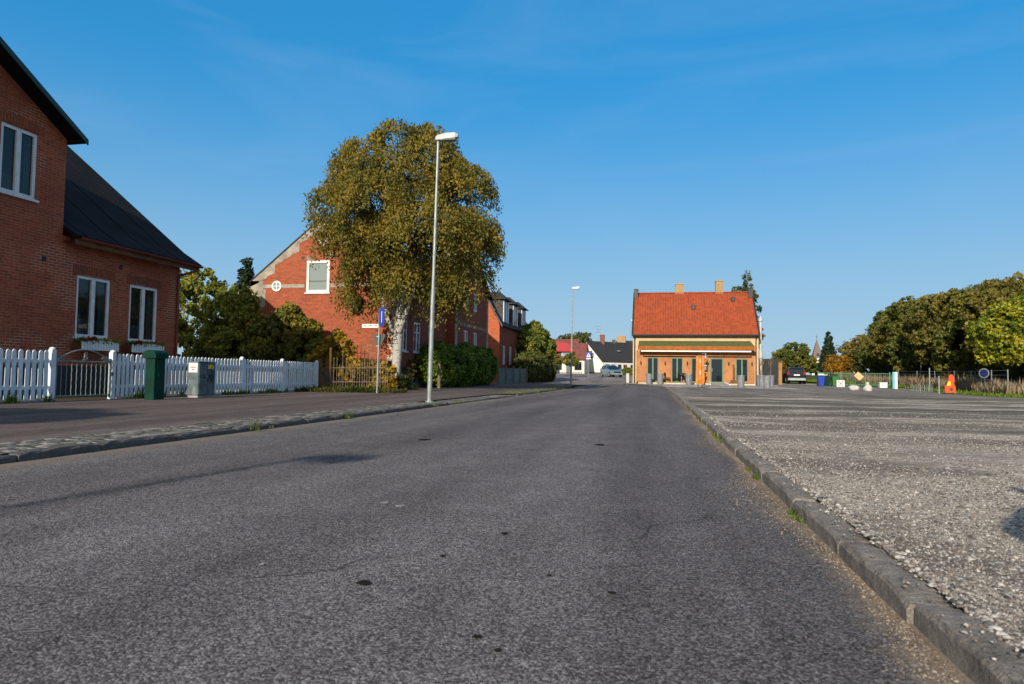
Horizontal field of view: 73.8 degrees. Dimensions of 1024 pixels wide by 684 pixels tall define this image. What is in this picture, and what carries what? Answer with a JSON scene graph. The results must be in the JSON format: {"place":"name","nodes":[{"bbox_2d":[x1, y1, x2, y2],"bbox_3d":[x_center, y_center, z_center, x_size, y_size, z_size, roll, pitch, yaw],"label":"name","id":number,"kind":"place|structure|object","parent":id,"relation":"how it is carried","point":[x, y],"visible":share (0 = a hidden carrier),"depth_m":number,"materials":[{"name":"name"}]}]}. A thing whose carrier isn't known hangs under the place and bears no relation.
{"place":"outdoors","nodes":[
{"label":"outdoors","id":0,"kind":"place"},
{"bbox_2d":[0,36,203,396],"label":"brick house","id":1,"kind":"structure","parent":0,"point":[86,250],"depth_m":18.86,"materials":[{"name":"red brick"}]},
{"bbox_2d":[0,121,38,202],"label":"window","id":2,"kind":"structure","parent":1,"relation":"in","point":[18,147],"depth_m":17.48,"materials":[{"name":"glass"}]},
{"bbox_2d":[73,275,111,340],"bbox_3d":[-12.185,-0.964,19.827,0.170,1.816,1.340,0,-3,12],"label":"window","id":3,"kind":"structure","parent":1,"relation":"in","point":[92,295],"depth_m":19.82,"materials":[{"name":"glass"}]},
{"bbox_2d":[72,335,120,351],"bbox_3d":[-11.884,0.038,19.567,0.453,0.417,1.457,0,-3,12],"label":"flower box","id":4,"kind":"object","parent":1,"relation":"attached to","point":[95,343],"visible":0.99,"depth_m":19.35,"materials":[{"name":"white paint"}]},
{"bbox_2d":[128,284,156,341],"bbox_3d":[-11.817,-0.885,21.771,0.085,1.772,1.212,0,-3,12],"label":"window","id":5,"kind":"structure","parent":1,"relation":"in","point":[143,300],"depth_m":21.75,"materials":[{"name":"glass"}]},
{"bbox_2d":[122,339,165,352],"bbox_3d":[-11.500,0.127,21.407,0.445,0.431,1.493,0,-3,12],"label":"flower box","id":6,"kind":"object","parent":1,"relation":"attached to","point":[138,345],"visible":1,"depth_m":21.09,"materials":[{"name":"white paint"}]},
{"bbox_2d":[0,379,289,400],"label":"garden ground","id":7,"kind":"structure","parent":0,"point":[81,398],"depth_m":17.27,"materials":[{"name":"green plant"}]},
{"bbox_2d":[177,267,245,383],"bbox_3d":[-16.435,-0.809,34.602,7.443,6.288,4.118,0,-3,12],"label":"garden shrub","id":8,"kind":"object","parent":7,"relation":"on","point":[192,286],"visible":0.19,"depth_m":33.88,"materials":[{"name":"green plant"}]},
{"bbox_2d":[182,286,278,386],"bbox_3d":[-13.314,-0.282,32.200,4.920,4.873,3.115,0,-3,12],"label":"garden shrub","id":9,"kind":"object","parent":7,"relation":"on","point":[228,309],"visible":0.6,"depth_m":31.63,"materials":[{"name":"green plant"}]},
{"bbox_2d":[234,257,254,357],"bbox_3d":[-15.549,-1.225,39.645,3.916,7.625,3.898,0,-3,12],"label":"spruce tree","id":10,"kind":"object","parent":7,"relation":"on","point":[246,274],"visible":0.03,"depth_m":39.50,"materials":[{"name":"green plant"}]},
{"bbox_2d":[239,301,326,385],"bbox_3d":[-10.506,0.141,31.450,4.218,4.028,2.347,0,-3,12],"label":"garden shrub","id":11,"kind":"object","parent":7,"relation":"on","point":[306,336],"visible":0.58,"depth_m":30.89,"materials":[{"name":"green plant"}]},
{"bbox_2d":[294,357,314,386],"bbox_3d":[-8.409,1.295,27.898,1.064,1.426,1.015,0,-3,12],"label":"topiary ball","id":12,"kind":"object","parent":7,"relation":"on","point":[303,360],"visible":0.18,"depth_m":27.71,"materials":[{"name":"green plant"}]},
{"bbox_2d":[249,216,492,387],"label":"brick house","id":13,"kind":"structure","parent":7,"relation":"on","point":[284,276],"depth_m":34.39,"materials":[{"name":"red brick"}]},
{"bbox_2d":[272,281,281,290],"bbox_3d":[-11.919,-2.829,34.569,0.540,0.540,0.050,0,-3,12],"label":"round window","id":14,"kind":"structure","parent":13,"relation":"in","point":[276,285],"depth_m":34.55,"materials":[{"name":"white paint"}]},
{"bbox_2d":[304,260,329,293],"bbox_3d":[-9.709,-3.247,34.160,1.370,1.676,0.140,0,-3,12],"label":"window","id":15,"kind":"structure","parent":13,"relation":"in","point":[317,282],"depth_m":34.19,"materials":[{"name":"grey glass"}]},
{"bbox_2d":[344,291,361,311],"bbox_3d":[-7.763,-2.029,33.367,0.910,1.257,0.696,0,-3,12],"label":"hanging plant","id":16,"kind":"object","parent":13,"relation":"attached to","point":[357,306],"visible":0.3,"depth_m":33.20,"materials":[{"name":"green plant"}]},
{"bbox_2d":[402,320,407,352],"bbox_3d":[-5.413,-0.308,33.959,0.160,1.626,1.120,0,-3,12],"label":"window","id":17,"kind":"structure","parent":13,"relation":"in","point":[404,343],"depth_m":34.27,"materials":[{"name":"white paint"}]},
{"bbox_2d":[413,322,420,353],"bbox_3d":[-5.011,-0.209,35.864,0.160,1.626,1.120,0,-3,12],"label":"window","id":18,"kind":"structure","parent":13,"relation":"in","point":[416,348],"depth_m":35.83,"materials":[{"name":"white paint"}]},
{"bbox_2d":[0,382,574,442],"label":"pavement","id":19,"kind":"structure","parent":0,"point":[26,421],"depth_m":12.54,"materials":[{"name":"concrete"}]},
{"bbox_2d":[55,349,112,398],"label":"garden gate","id":20,"kind":"structure","parent":19,"relation":"on","point":[59,359],"depth_m":15.54,"materials":[{"name":"metal"}]},
{"bbox_2d":[0,391,296,402],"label":"fence footing","id":21,"kind":"object","parent":19,"relation":"on","point":[42,400],"visible":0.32,"depth_m":16.66,"materials":[{"name":"grey concrete"}]},
{"bbox_2d":[0,347,56,399],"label":"picket fence","id":22,"kind":"object","parent":21,"relation":"on","point":[49,373],"visible":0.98,"depth_m":14.14,"materials":[{"name":"white paint"}]},
{"bbox_2d":[107,350,145,398],"bbox_3d":[-9.447,0.821,16.996,0.132,1.190,1.452,0,-3,12],"label":"picket fence","id":23,"kind":"object","parent":21,"relation":"on","point":[127,361],"visible":0.65,"depth_m":16.73,"materials":[{"name":"white paint"}]},
{"bbox_2d":[164,356,318,393],"bbox_3d":[-8.396,1.080,21.973,0.132,1.190,8.746,0,-3,12],"label":"picket fence","id":24,"kind":"object","parent":21,"relation":"on","point":[306,372],"visible":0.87,"depth_m":21.81,"materials":[{"name":"white paint"}]},
{"bbox_2d":[0,385,302,403],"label":"grass","id":25,"kind":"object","parent":19,"relation":"on","point":[48,399],"visible":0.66,"depth_m":17.14,"materials":[{"name":"green plant"}]},
{"bbox_2d":[142,350,168,399],"bbox_3d":[-8.523,0.785,16.302,0.375,1.179,0.440,0,-3,12],"label":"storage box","id":26,"kind":"object","parent":19,"relation":"on","point":[154,374],"visible":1,"depth_m":16.14,"materials":[{"name":"green plastic"}]},
{"bbox_2d":[156,361,163,393],"bbox_3d":[-8.384,0.845,16.269,0.028,0.780,0.220,0,-3,12],"label":"door","id":27,"kind":"structure","parent":26,"relation":"in","point":[160,364],"depth_m":16.25,"materials":[{"name":"green plastic"}]},
{"bbox_2d":[187,361,216,397],"bbox_3d":[-8.262,1.005,18.169,0.356,0.970,0.730,0,-3,12],"label":"utility cabinet","id":28,"kind":"object","parent":19,"relation":"on","point":[201,379],"visible":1,"depth_m":17.90,"materials":[{"name":"grey metal"}]},
{"bbox_2d":[306,328,364,386],"bbox_3d":[-7.200,0.708,27.655,2.656,2.627,1.053,0,-3,12],"label":"shrub","id":29,"kind":"object","parent":19,"relation":"on","point":[334,338],"visible":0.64,"depth_m":27.56,"materials":[{"name":"plant"}]},
{"bbox_2d":[291,383,407,392],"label":"ground plants","id":30,"kind":"object","parent":19,"relation":"on","point":[349,389],"visible":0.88,"depth_m":24.80,"materials":[{"name":"green plant"}]},
{"bbox_2d":[317,348,387,387],"bbox_3d":[-6.199,1.091,26.455,2.752,1.751,0.486,1,-3,5],"label":"stick fence","id":31,"kind":"object","parent":19,"relation":"on","point":[320,373],"visible":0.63,"depth_m":26.65,"materials":[{"name":"brown wood"}]},
{"bbox_2d":[353,342,380,381],"bbox_3d":[-6.204,1.022,29.101,1.270,2.050,0.035,0,-3,12],"label":"trellis","id":32,"kind":"object","parent":19,"relation":"on","point":[368,353],"visible":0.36,"depth_m":29.11,"materials":[{"name":"brown wood"}]},
{"bbox_2d":[324,382,419,388],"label":"ground plants","id":33,"kind":"object","parent":19,"relation":"on","point":[410,386],"visible":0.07,"depth_m":27.92,"materials":[{"name":"green plant"}]},
{"bbox_2d":[362,308,384,392],"bbox_3d":[-4.987,0.334,24.453,0.870,3.100,0.165,0,-3,12],"label":"sign post","id":34,"kind":"object","parent":19,"relation":"on","point":[378,338],"visible":0.95,"depth_m":24.43,"materials":[{"name":"metal"}]},
{"bbox_2d":[391,374,411,389],"bbox_3d":[-4.961,1.794,29.297,1.348,0.854,0.951,0,-3,12],"label":"garden shrub","id":35,"kind":"object","parent":19,"relation":"on","point":[402,381],"visible":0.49,"depth_m":29.11,"materials":[{"name":"green plant"}]},
{"bbox_2d":[401,354,423,384],"bbox_3d":[-5.466,1.524,34.669,1.725,1.930,3.537,0,-3,12],"label":"garden shrub","id":36,"kind":"object","parent":19,"relation":"on","point":[412,372],"visible":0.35,"depth_m":34.59,"materials":[{"name":"green plant"}]},
{"bbox_2d":[437,362,440,387],"bbox_3d":[-3.679,1.691,34.461,0.160,1.410,0.160,0,-3,12],"label":"wooden post","id":37,"kind":"object","parent":19,"relation":"on","point":[439,376],"visible":0.85,"depth_m":34.40,"materials":[{"name":"brown wood"}]},
{"bbox_2d":[570,287,579,384],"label":"street lamp","id":38,"kind":"object","parent":19,"relation":"on","point":[571,336],"visible":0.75,"depth_m":50.54,"materials":[{"name":"metal"}]},
{"bbox_2d":[0,373,901,454],"bbox_3d":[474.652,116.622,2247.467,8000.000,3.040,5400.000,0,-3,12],"label":"ground","id":39,"kind":"structure","parent":0,"point":[809,377],"depth_m":54.31,"materials":[{"name":"green plant"}]},
{"bbox_2d":[0,402,432,453],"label":"cobble strip","id":40,"kind":"object","parent":39,"relation":"on","point":[9,447],"visible":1,"depth_m":7.89,"materials":[{"name":"grey stone"}]},
{"bbox_2d":[332,350,398,388],"bbox_3d":[-6.263,1.211,28.462,3.458,1.901,1.015,0,-3,18],"label":"vine row","id":41,"kind":"object","parent":39,"relation":"on","point":[391,371],"visible":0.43,"depth_m":28.20,"materials":[{"name":"yellow plant"}]},
{"bbox_2d":[300,117,508,376],"bbox_3d":[-4.719,-3.843,30.796,9.621,12.175,9.512,0,-3,12],"label":"birch tree","id":42,"kind":"object","parent":39,"relation":"on","point":[387,232],"visible":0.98,"depth_m":28.76,"materials":[{"name":"green plant"}]},
{"bbox_2d":[416,339,498,386],"bbox_3d":[-2.956,1.402,41.531,2.464,2.951,13.636,0,-3,12],"label":"garden hedge","id":43,"kind":"object","parent":39,"relation":"on","point":[473,365],"visible":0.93,"depth_m":38.21,"materials":[{"name":"green plant"}]},
{"bbox_2d":[433,395,513,403],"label":"dropped cobbles","id":44,"kind":"object","parent":39,"relation":"on","point":[470,398],"visible":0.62,"depth_m":20.86,"materials":[{"name":"grey stone"}]},
{"bbox_2d":[425,132,458,401],"bbox_3d":[-1.844,-1.946,17.889,0.779,7.118,0.240,0,-3,12],"label":"street lamp","id":45,"kind":"object","parent":44,"relation":"on","point":[449,137],"visible":0.88,"depth_m":17.89,"materials":[{"name":"metal"}]},
{"bbox_2d":[488,292,528,382],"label":"brick house","id":46,"kind":"structure","parent":39,"relation":"on","point":[504,329],"depth_m":58.87,"materials":[{"name":"red brick"}]},
{"bbox_2d":[497,366,527,383],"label":"board fence","id":47,"kind":"object","parent":39,"relation":"on","point":[506,374],"visible":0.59,"depth_m":54.49,"materials":[{"name":"grey wood"}]},
{"bbox_2d":[495,384,566,393],"bbox_3d":[2.107,2.632,39.881,1.796,0.090,29.149,0,-3,8],"label":"cobble strip","id":48,"kind":"object","parent":39,"relation":"on","point":[559,385],"visible":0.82,"depth_m":32.00,"materials":[{"name":"grey stone"}]},
{"bbox_2d":[490,386,574,393],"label":"strip grass","id":49,"kind":"structure","parent":48,"relation":"on","point":[534,390],"depth_m":33.87,"materials":[{"name":"green plant"}]},
{"bbox_2d":[512,350,556,382],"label":"garden hedge","id":50,"kind":"object","parent":39,"relation":"on","point":[542,367],"visible":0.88,"depth_m":61.40,"materials":[{"name":"green plant"}]},
{"bbox_2d":[516,320,557,358],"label":"garden tree","id":51,"kind":"object","parent":39,"relation":"on","point":[533,335],"visible":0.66,"depth_m":65.50,"materials":[{"name":"green plant"}]},
{"bbox_2d":[514,382,570,395],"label":"kerb stones","id":52,"kind":"object","parent":39,"relation":"on","point":[541,391],"visible":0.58,"depth_m":31.53,"materials":[{"name":"grey stone"}]},
{"bbox_2d":[553,354,561,366],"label":"street tree","id":53,"kind":"object","parent":39,"relation":"on","point":[558,361],"visible":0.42,"depth_m":95.35,"materials":[{"name":"green plant"}]},
{"bbox_2d":[555,339,579,342],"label":"red house","id":54,"kind":"structure","parent":39,"relation":"on","point":[568,340],"depth_m":137.94,"materials":[{"name":"red tile"}]},
{"bbox_2d":[562,351,579,366],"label":"street tree","id":55,"kind":"object","parent":39,"relation":"on","point":[566,359],"visible":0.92,"depth_m":92.87,"materials":[{"name":"green plant"}]},
{"bbox_2d":[556,342,588,373],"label":"cream house","id":56,"kind":"structure","parent":39,"relation":"on","point":[579,350],"depth_m":124.74,"materials":[{"name":"white paint"}]},
{"bbox_2d":[556,331,591,342],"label":"tree","id":57,"kind":"object","parent":39,"relation":"on","point":[583,337],"visible":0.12,"depth_m":148.96,"materials":[{"name":"green plant"}]},
{"bbox_2d":[585,326,632,372],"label":"white house","id":58,"kind":"structure","parent":39,"relation":"on","point":[619,355],"depth_m":131.23,"materials":[{"name":"paint"}]},
{"bbox_2d":[616,336,632,345],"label":"grey house","id":59,"kind":"structure","parent":39,"relation":"on","point":[622,339],"depth_m":159.40,"materials":[{"name":"stone"}]},
{"bbox_2d":[621,367,632,374],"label":"garden shrub","id":60,"kind":"object","parent":39,"relation":"on","point":[625,370],"visible":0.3,"depth_m":110.00,"materials":[{"name":"green plant"}]},
{"bbox_2d":[632,280,762,384],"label":"shop house","id":61,"kind":"structure","parent":39,"relation":"on","point":[679,329],"depth_m":61.53,"materials":[{"name":"brick"}]},
{"bbox_2d":[647,357,657,381],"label":"glazed door","id":62,"kind":"structure","parent":61,"relation":"in","point":[652,362],"depth_m":61.70,"materials":[{"name":"green glass"}]},
{"bbox_2d":[671,358,682,381],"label":"glazed door","id":63,"kind":"structure","parent":61,"relation":"in","point":[676,363],"depth_m":61.26,"materials":[{"name":"green glass"}]},
{"bbox_2d":[691,358,701,381],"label":"glazed door","id":64,"kind":"structure","parent":61,"relation":"in","point":[693,360],"depth_m":60.97,"materials":[{"name":"green glass"}]},
{"bbox_2d":[695,352,704,387],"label":"timber column","id":65,"kind":"structure","parent":61,"relation":"attached to","point":[699,379],"depth_m":48.33,"materials":[{"name":"wood"}]},
{"bbox_2d":[710,358,722,382],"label":"door","id":66,"kind":"structure","parent":61,"relation":"in","point":[716,364],"depth_m":60.57,"materials":[{"name":"green glass"}]},
{"bbox_2d":[736,359,747,381],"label":"glazed door","id":67,"kind":"structure","parent":61,"relation":"in","point":[741,364],"depth_m":60.09,"materials":[{"name":"green glass"}]},
{"bbox_2d":[631,382,816,385],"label":"shop forecourt","id":68,"kind":"structure","parent":39,"relation":"on","point":[734,385],"depth_m":59.92,"materials":[{"name":"grey concrete"}]},
{"bbox_2d":[759,358,781,384],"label":"screen","id":69,"kind":"object","parent":68,"relation":"on","point":[775,368],"visible":0.51,"depth_m":62.75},
{"bbox_2d":[782,367,805,383],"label":"parked car","id":70,"kind":"object","parent":68,"relation":"on","point":[797,374],"visible":0.92,"depth_m":67.08,"materials":[{"name":"paint"}]},
{"bbox_2d":[731,270,764,344],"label":"garden tree","id":71,"kind":"object","parent":39,"relation":"on","point":[755,295],"visible":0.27,"depth_m":73.41,"materials":[{"name":"green plant"}]},
{"bbox_2d":[816,331,837,375],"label":"spruce tree","id":72,"kind":"object","parent":39,"relation":"on","point":[828,347],"visible":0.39,"depth_m":113.17,"materials":[{"name":"green plant"}]},
{"bbox_2d":[809,340,854,374],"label":"church","id":73,"kind":"structure","parent":39,"relation":"on","point":[816,352],"depth_m":232.57,"materials":[{"name":"stone"}]},
{"bbox_2d":[821,354,854,375],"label":"autumn shrub","id":74,"kind":"object","parent":39,"relation":"on","point":[833,364],"visible":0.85,"depth_m":88.03,"materials":[{"name":"orange plant"}]},
{"bbox_2d":[668,387,1023,398],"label":"asphalt yard","id":75,"kind":"structure","parent":39,"relation":"on","point":[815,392],"depth_m":37.17,"materials":[{"name":"grey asphalt"}]},
{"bbox_2d":[676,392,1023,681],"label":"gravel lot","id":76,"kind":"structure","parent":39,"relation":"on","point":[878,405],"depth_m":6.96,"materials":[{"name":"grey gravel"}]},
{"bbox_2d":[835,334,869,371],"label":"tree","id":77,"kind":"object","parent":39,"relation":"on","point":[851,349],"visible":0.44,"depth_m":99.07,"materials":[{"name":"green plant"}]},
{"bbox_2d":[778,384,937,391],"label":"asphalt patch","id":78,"kind":"object","parent":39,"relation":"on","point":[875,388],"visible":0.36,"depth_m":52.99,"materials":[{"name":"grey asphalt"}]},
{"bbox_2d":[818,371,889,385],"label":"rail fence","id":79,"kind":"object","parent":78,"relation":"on","point":[865,373],"visible":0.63,"depth_m":59.58,"materials":[{"name":"grey paint"}]},
{"bbox_2d":[892,372,897,388],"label":"marker post","id":80,"kind":"object","parent":78,"relation":"on","point":[894,381],"visible":1,"depth_m":50.39,"materials":[{"name":"white plastic"}]},
{"bbox_2d":[838,352,1023,382],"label":"dark undergrowth","id":81,"kind":"object","parent":39,"relation":"on","point":[1014,373],"visible":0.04,"depth_m":54.88,"materials":[{"name":"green plant"}]},
{"bbox_2d":[0,384,974,683],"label":"road","id":82,"kind":"structure","parent":0,"point":[104,554],"depth_m":2.73,"materials":[{"name":"grey asphalt"}]},
{"bbox_2d":[0,402,448,463],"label":"kerb stones","id":83,"kind":"object","parent":82,"relation":"on","point":[37,453],"visible":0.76,"depth_m":7.07,"materials":[{"name":"grey stone"}]},
{"bbox_2d":[249,387,571,429],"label":"kerb grass","id":84,"kind":"structure","parent":82,"relation":"on","point":[348,416],"depth_m":11.21,"materials":[{"name":"green plant"}]},
{"bbox_2d":[356,439,615,651],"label":"tar spots","id":85,"kind":"object","parent":82,"relation":"on","point":[365,582],"visible":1,"depth_m":2.43,"materials":[{"name":"black asphalt"}]},
{"bbox_2d":[688,406,807,527],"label":"kerb grass","id":86,"kind":"structure","parent":82,"relation":"on","point":[792,512],"depth_m":5.08,"materials":[{"name":"green plant"}]},
{"bbox_2d":[677,410,964,683],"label":"kerb grit","id":87,"kind":"object","parent":82,"relation":"on","point":[866,587],"visible":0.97,"depth_m":2.40,"materials":[{"name":"beige gravel"}]},
{"bbox_2d":[623,383,1023,683],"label":"kerb stones","id":88,"kind":"object","parent":82,"relation":"on","point":[964,653],"visible":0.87,"depth_m":2.27,"materials":[{"name":"stone"}]},
{"bbox_2d":[0,0,1023,374],"label":"sky","id":89,"kind":"structure","parent":0,"point":[857,158],"materials":[{"name":"blue"}]},
{"bbox_2d":[531,373,632,384],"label":"road","id":90,"kind":"structure","parent":0,"point":[579,379],"depth_m":79.35,"materials":[{"name":"grey asphalt"}]},
{"bbox_2d":[600,365,622,376],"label":"parked car","id":91,"kind":"object","parent":90,"relation":"on","point":[610,370],"visible":1,"depth_m":94.20,"materials":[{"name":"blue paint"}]},
{"bbox_2d":[639,384,821,389],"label":"shop paving","id":92,"kind":"structure","parent":0,"point":[724,386],"depth_m":52.21,"materials":[{"name":"grey concrete"}]},
{"bbox_2d":[737,375,744,386],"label":"planter pot","id":93,"kind":"object","parent":92,"relation":"on","point":[740,380],"visible":0.95,"depth_m":51.14,"materials":[{"name":"grey metal"}]},
{"bbox_2d":[763,376,770,387],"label":"planter pot","id":94,"kind":"object","parent":92,"relation":"on","point":[766,381],"visible":1,"depth_m":50.10,"materials":[{"name":"grey metal"}]},
{"bbox_2d":[806,378,1023,397],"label":"verge grass","id":95,"kind":"structure","parent":0,"point":[970,392],"depth_m":40.02,"materials":[{"name":"green plant"}]},
{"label":"verge","id":96,"kind":"structure","parent":0,"visible":0},
{"bbox_2d":[771,342,819,372],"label":"round tree","id":97,"kind":"object","parent":96,"relation":"on","point":[796,356],"visible":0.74,"depth_m":81.08,"materials":[{"name":"green plant"}]},
{"bbox_2d":[857,306,893,370],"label":"tree","id":98,"kind":"object","parent":96,"relation":"on","point":[865,358],"visible":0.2,"depth_m":77.73,"materials":[{"name":"green plant"}]},
{"bbox_2d":[865,299,913,366],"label":"tree","id":99,"kind":"object","parent":96,"relation":"on","point":[883,334],"visible":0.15,"depth_m":72.15,"materials":[{"name":"green plant"}]},
{"bbox_2d":[882,296,956,372],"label":"tree","id":100,"kind":"object","parent":96,"relation":"on","point":[896,347],"visible":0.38,"depth_m":67.12,"materials":[{"name":"green plant"}]},
{"bbox_2d":[836,371,1023,393],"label":"dry reeds","id":101,"kind":"object","parent":96,"relation":"on","point":[998,386],"visible":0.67,"depth_m":45.29,"materials":[{"name":"beige plant"}]},
{"bbox_2d":[898,288,963,366],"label":"tree","id":102,"kind":"object","parent":96,"relation":"on","point":[918,339],"visible":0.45,"depth_m":60.92,"materials":[{"name":"green plant"}]},
{"bbox_2d":[943,374,955,393],"bbox_3d":[24.720,2.372,38.508,0.640,1.100,0.300,0,-3,12],"label":"warning marker","id":103,"kind":"object","parent":96,"relation":"on","point":[949,387],"visible":0.94,"depth_m":38.45,"materials":[{"name":"orange plastic"}]},
{"bbox_2d":[898,369,1008,385],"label":"wire fence","id":104,"kind":"object","parent":96,"relation":"on","point":[934,374],"visible":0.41,"depth_m":48.45,"materials":[{"name":"metal"}]},
{"bbox_2d":[930,279,1008,376],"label":"tree","id":105,"kind":"object","parent":96,"relation":"on","point":[944,339],"visible":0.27,"depth_m":55.82,"materials":[{"name":"green plant"}]},
{"bbox_2d":[979,368,988,392],"bbox_3d":[26.255,2.200,37.936,0.062,1.470,0.540,2,-3,-29],"label":"round sign","id":106,"kind":"object","parent":96,"relation":"on","point":[984,373],"visible":0.96,"depth_m":37.91,"materials":[{"name":"metal"}]},
{"bbox_2d":[958,276,1023,371],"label":"tree","id":107,"kind":"object","parent":96,"relation":"on","point":[977,301],"visible":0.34,"depth_m":50.35,"materials":[{"name":"green plant"}]},
{"bbox_2d":[964,290,1023,366],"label":"bright tree","id":108,"kind":"object","parent":96,"relation":"on","point":[1002,333],"visible":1,"depth_m":39.28,"materials":[{"name":"green plant"}]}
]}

